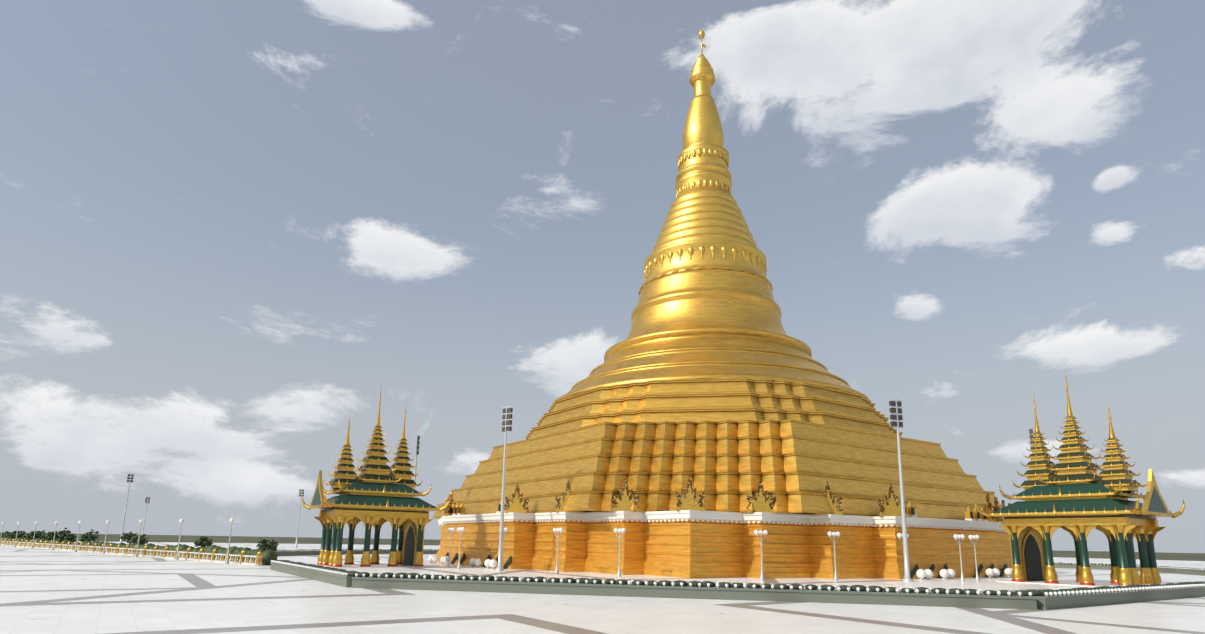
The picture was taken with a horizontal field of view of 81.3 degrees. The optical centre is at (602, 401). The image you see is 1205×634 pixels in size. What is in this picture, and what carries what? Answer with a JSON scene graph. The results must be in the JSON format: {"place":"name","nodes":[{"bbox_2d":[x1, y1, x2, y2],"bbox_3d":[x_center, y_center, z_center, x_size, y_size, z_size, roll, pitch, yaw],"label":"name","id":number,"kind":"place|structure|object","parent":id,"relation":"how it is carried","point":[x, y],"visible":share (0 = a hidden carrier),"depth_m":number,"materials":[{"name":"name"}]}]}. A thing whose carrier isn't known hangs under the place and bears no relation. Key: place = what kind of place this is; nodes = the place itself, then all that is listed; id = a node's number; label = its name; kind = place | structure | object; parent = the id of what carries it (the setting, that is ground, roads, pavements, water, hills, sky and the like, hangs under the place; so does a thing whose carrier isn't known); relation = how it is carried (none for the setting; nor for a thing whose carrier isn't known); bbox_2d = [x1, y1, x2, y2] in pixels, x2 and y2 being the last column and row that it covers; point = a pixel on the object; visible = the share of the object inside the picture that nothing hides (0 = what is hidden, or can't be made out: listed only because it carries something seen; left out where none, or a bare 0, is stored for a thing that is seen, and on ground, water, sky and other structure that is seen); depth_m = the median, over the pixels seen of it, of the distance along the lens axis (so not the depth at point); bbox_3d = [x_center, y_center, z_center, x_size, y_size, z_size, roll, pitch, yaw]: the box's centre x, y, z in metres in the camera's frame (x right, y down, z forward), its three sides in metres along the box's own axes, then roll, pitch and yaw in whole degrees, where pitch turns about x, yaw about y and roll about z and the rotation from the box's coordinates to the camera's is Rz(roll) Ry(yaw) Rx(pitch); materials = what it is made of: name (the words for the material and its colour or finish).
{"place":"outdoors","nodes":[
{"label":"outdoors","id":0,"kind":"place"},
{"bbox_2d":[0,541,1204,633],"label":"paved plaza","id":1,"kind":"structure","parent":0,"point":[46,591],"depth_m":36.28,"materials":[{"name":"stone"}]},
{"bbox_2d":[2,531,10,537],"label":"tree","id":2,"kind":"object","parent":1,"relation":"on","point":[5,534],"visible":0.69,"depth_m":177.15,"materials":[{"name":"green plant"}]},
{"bbox_2d":[6,531,25,537],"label":"tree","id":3,"kind":"object","parent":1,"relation":"on","point":[14,533],"visible":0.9,"depth_m":170.94,"materials":[{"name":"green plant"}]},
{"bbox_2d":[29,530,45,538],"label":"tree","id":4,"kind":"object","parent":1,"relation":"on","point":[38,534],"visible":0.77,"depth_m":163.64,"materials":[{"name":"green plant"}]},
{"bbox_2d":[45,531,61,539],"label":"tree","id":5,"kind":"object","parent":1,"relation":"on","point":[49,535],"visible":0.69,"depth_m":149.76,"materials":[{"name":"green plant"}]},
{"bbox_2d":[58,527,76,540],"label":"tree","id":6,"kind":"object","parent":1,"relation":"on","point":[67,535],"visible":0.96,"depth_m":142.16,"materials":[{"name":"green plant"}]},
{"bbox_2d":[79,529,98,541],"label":"tree","id":7,"kind":"object","parent":1,"relation":"on","point":[88,536],"visible":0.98,"depth_m":133.49,"materials":[{"name":"green plant"}]},
{"bbox_2d":[0,518,234,563],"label":"lamp posts","id":8,"kind":"object","parent":1,"relation":"on","point":[231,520],"visible":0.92,"depth_m":104.60,"materials":[{"name":"grey metal"}]},
{"bbox_2d":[120,532,138,543],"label":"tree","id":9,"kind":"object","parent":1,"relation":"on","point":[129,535],"visible":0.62,"depth_m":119.70,"materials":[{"name":"green plant"}]},
{"bbox_2d":[0,538,262,565],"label":"balustrade","id":10,"kind":"object","parent":1,"relation":"on","point":[156,552],"visible":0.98,"depth_m":103.38,"materials":[{"name":"white stone"}]},
{"bbox_2d":[129,534,148,544],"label":"tree","id":11,"kind":"object","parent":1,"relation":"on","point":[142,540],"visible":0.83,"depth_m":115.77,"materials":[{"name":"green plant"}]},
{"bbox_2d":[1,537,277,564],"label":"hedge","id":12,"kind":"object","parent":1,"relation":"on","point":[269,555],"visible":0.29,"depth_m":95.89,"materials":[{"name":"green plant"}]},
{"bbox_2d":[194,536,212,546],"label":"tree","id":13,"kind":"object","parent":1,"relation":"on","point":[202,541],"visible":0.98,"depth_m":102.78,"materials":[{"name":"green plant"}]},
{"bbox_2d":[120,474,304,547],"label":"floodlight poles","id":14,"kind":"object","parent":1,"relation":"on","point":[148,498],"visible":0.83,"depth_m":207.01,"materials":[{"name":"grey metal"}]},
{"bbox_2d":[256,538,278,550],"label":"tree","id":15,"kind":"object","parent":1,"relation":"on","point":[266,545],"visible":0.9,"depth_m":88.46,"materials":[{"name":"green plant"}]},
{"bbox_2d":[302,383,449,567],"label":"pavilion","id":16,"kind":"structure","parent":1,"relation":"on","point":[375,494],"depth_m":83.59,"materials":[{"name":"gold metal"}]},
{"bbox_2d":[428,555,1012,579],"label":"ground globes","id":17,"kind":"object","parent":1,"relation":"on","point":[921,574],"visible":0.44,"depth_m":81.89,"materials":[{"name":"white"}]},
{"bbox_2d":[432,378,1012,578],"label":"stupa base","id":18,"kind":"object","parent":1,"relation":"on","point":[726,444],"visible":0.92,"depth_m":82.36,"materials":[{"name":"gold metal"}]},
{"bbox_2d":[552,28,869,405],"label":"stupa spire","id":19,"kind":"structure","parent":18,"relation":"on","point":[707,307],"depth_m":111.79,"materials":[{"name":"gold metal"}]},
{"bbox_2d":[443,476,1010,523],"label":"cornice ornaments","id":20,"kind":"object","parent":18,"relation":"on","point":[691,500],"visible":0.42,"depth_m":76.65,"materials":[{"name":"gold metal"}]},
{"bbox_2d":[413,399,1033,581],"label":"floodlight poles","id":21,"kind":"object","parent":1,"relation":"on","point":[507,417],"visible":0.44,"depth_m":73.22,"materials":[{"name":"grey metal"}]},
{"bbox_2d":[247,549,1204,609],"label":"raised platform","id":22,"kind":"structure","parent":1,"relation":"on","point":[1048,599],"depth_m":44.31,"materials":[{"name":"green"}]},
{"bbox_2d":[445,552,1007,578],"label":"dark board wall","id":23,"kind":"structure","parent":1,"relation":"on","point":[912,572],"depth_m":83.18,"materials":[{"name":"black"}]},
{"bbox_2d":[447,527,1051,581],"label":"lamp posts","id":24,"kind":"object","parent":1,"relation":"on","point":[765,533],"visible":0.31,"depth_m":71.56,"materials":[{"name":"grey metal"}]},
{"bbox_2d":[975,366,1184,586],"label":"pavilion","id":25,"kind":"structure","parent":1,"relation":"on","point":[1075,495],"depth_m":69.25,"materials":[{"name":"gold metal"}]},
{"bbox_2d":[0,532,1204,560],"bbox_3d":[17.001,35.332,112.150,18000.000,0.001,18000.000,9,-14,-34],"label":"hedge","id":26,"kind":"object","parent":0,"point":[360,541],"depth_m":2001.66,"materials":[{"name":"green plant"}]},
{"bbox_2d":[0,0,1204,552],"label":"sky","id":27,"kind":"structure","parent":0,"point":[225,225],"materials":[{"name":"blue"}]}
]}

